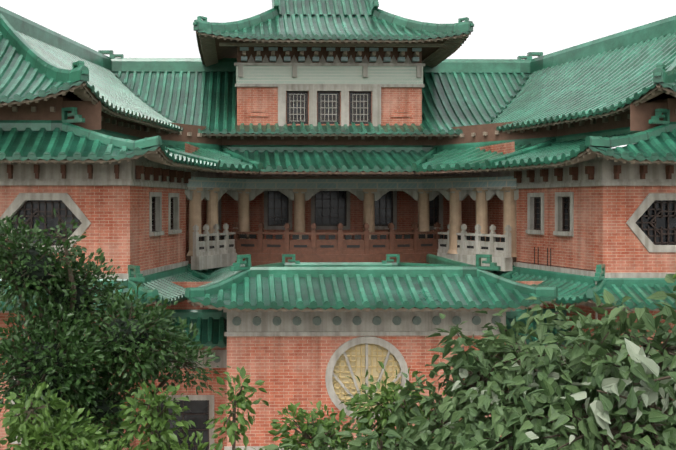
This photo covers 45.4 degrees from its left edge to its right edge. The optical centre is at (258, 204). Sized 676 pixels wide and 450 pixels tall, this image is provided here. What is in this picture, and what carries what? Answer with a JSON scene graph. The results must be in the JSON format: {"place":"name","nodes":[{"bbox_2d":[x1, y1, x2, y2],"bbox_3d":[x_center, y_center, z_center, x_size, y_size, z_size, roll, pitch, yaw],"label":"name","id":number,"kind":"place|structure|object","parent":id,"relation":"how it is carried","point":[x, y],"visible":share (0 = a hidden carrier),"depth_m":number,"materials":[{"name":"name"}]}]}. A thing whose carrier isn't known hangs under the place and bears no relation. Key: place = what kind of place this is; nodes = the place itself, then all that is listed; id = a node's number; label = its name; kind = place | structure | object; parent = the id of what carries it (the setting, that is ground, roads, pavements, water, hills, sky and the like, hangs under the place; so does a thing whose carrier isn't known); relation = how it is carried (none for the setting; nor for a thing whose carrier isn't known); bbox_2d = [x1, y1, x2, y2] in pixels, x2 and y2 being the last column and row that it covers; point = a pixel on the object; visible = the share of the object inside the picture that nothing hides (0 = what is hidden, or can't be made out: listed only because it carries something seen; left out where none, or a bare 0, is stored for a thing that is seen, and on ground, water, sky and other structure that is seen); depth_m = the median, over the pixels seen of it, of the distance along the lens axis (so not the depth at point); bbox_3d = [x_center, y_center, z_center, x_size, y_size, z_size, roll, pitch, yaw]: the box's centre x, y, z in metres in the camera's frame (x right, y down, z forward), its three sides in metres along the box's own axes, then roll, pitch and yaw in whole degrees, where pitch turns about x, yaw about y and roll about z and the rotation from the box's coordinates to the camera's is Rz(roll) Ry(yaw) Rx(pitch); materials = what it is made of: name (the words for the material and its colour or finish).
{"place":"outdoors","nodes":[
{"label":"outdoors","id":0,"kind":"place"},
{"bbox_2d":[236,66,422,83],"bbox_3d":[2.463,-4.484,27.704,6.475,0.626,0.060,0,0,-1],"label":"wall panel","id":1,"kind":"object","parent":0,"point":[329,74],"visible":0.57,"depth_m":27.67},
{"bbox_2d":[240,47,421,61],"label":"brackets","id":2,"kind":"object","parent":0,"point":[328,59],"visible":1,"depth_m":27.44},
{"bbox_2d":[0,0,675,347],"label":"roof","id":3,"kind":"structure","parent":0,"point":[613,72],"depth_m":24.00,"materials":[{"name":"green tile"}]},
{"bbox_2d":[0,87,675,449],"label":"mansion","id":4,"kind":"structure","parent":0,"point":[289,369],"depth_m":20.86,"materials":[{"name":"red brick"}]},
{"bbox_2d":[168,316,500,362],"bbox_3d":[2.604,3.505,20.645,11.380,1.598,2.500,0,0,-1],"label":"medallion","id":5,"kind":"object","parent":4,"relation":"attached to","point":[357,320],"visible":0.75,"depth_m":19.40,"materials":[{"name":"grey stone"}]},
{"bbox_2d":[0,55,675,449],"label":"trim","id":6,"kind":"structure","parent":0,"point":[364,331],"depth_m":20.06,"materials":[{"name":"grey stone"}]},
{"bbox_2d":[0,0,675,343],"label":"roof tiles","id":7,"kind":"object","parent":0,"point":[116,150],"visible":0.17,"depth_m":26.94,"materials":[{"name":"green tile"}]},
{"bbox_2d":[0,0,675,147],"label":"sky","id":8,"kind":"structure","parent":0,"point":[502,29],"materials":[{"name":"white"}]},
{"bbox_2d":[7,164,673,265],"bbox_3d":[2.684,0.727,22.962,23.000,3.413,6.549,0,0,-1],"label":"wooden railing","id":9,"kind":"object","parent":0,"point":[261,252],"visible":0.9,"depth_m":25.10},
{"bbox_2d":[11,91,675,449],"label":"windows","id":10,"kind":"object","parent":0,"point":[59,216],"visible":0.5,"depth_m":22.05,"materials":[{"name":"black glass"}]},
{"bbox_2d":[187,187,516,256],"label":"columns","id":11,"kind":"structure","parent":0,"point":[481,218],"depth_m":25.30,"materials":[{"name":"beige stone"}]},
{"bbox_2d":[186,176,516,188],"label":"beam","id":12,"kind":"structure","parent":11,"relation":"on","point":[474,182],"depth_m":26.22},
{"bbox_2d":[332,343,400,410],"bbox_3d":[2.632,4.211,19.535,1.704,1.704,0.001,0,0,-1],"label":"round window","id":13,"kind":"structure","parent":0,"point":[375,373],"depth_m":19.53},
{"bbox_2d":[332,344,401,409],"bbox_3d":[2.633,4.211,19.506,1.704,1.681,0.035,0,0,-1],"label":"lattice","id":14,"kind":"object","parent":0,"point":[361,366],"visible":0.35,"depth_m":19.49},
{"label":"ground","id":15,"kind":"structure","parent":0,"visible":0},
{"bbox_2d":[0,31,675,347],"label":"roof eaves","id":16,"kind":"object","parent":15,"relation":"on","point":[641,114],"visible":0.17,"depth_m":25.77,"materials":[{"name":"green tile"}]},
{"bbox_2d":[0,227,675,449],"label":"foliage","id":17,"kind":"object","parent":15,"relation":"on","point":[615,431],"visible":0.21,"depth_m":7.41,"materials":[{"name":"green plant"}]},
{"bbox_2d":[0,209,675,449],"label":"dark leaf trees","id":18,"kind":"object","parent":17,"relation":"attached to","point":[83,349],"visible":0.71,"depth_m":8.62,"materials":[{"name":"green plant"}]},
{"bbox_2d":[0,271,675,449],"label":"shrubs","id":19,"kind":"object","parent":17,"relation":"attached to","point":[23,430],"visible":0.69,"depth_m":7.45,"materials":[{"name":"green plant"}]},
{"bbox_2d":[9,246,675,430],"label":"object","id":20,"kind":"object","parent":17,"relation":"attached to","point":[33,252],"visible":0.19,"depth_m":8.67,"materials":[{"name":"green plant"}]},
{"bbox_2d":[261,274,675,449],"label":"big-leaf trees","id":21,"kind":"object","parent":17,"relation":"attached to","point":[474,425],"visible":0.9,"depth_m":6.68,"materials":[{"name":"green plant"}]},
{"bbox_2d":[443,338,675,443],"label":"leaves","id":22,"kind":"object","parent":17,"relation":"on","point":[637,355],"visible":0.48,"depth_m":6.05,"materials":[{"name":"green plant"}]}
]}

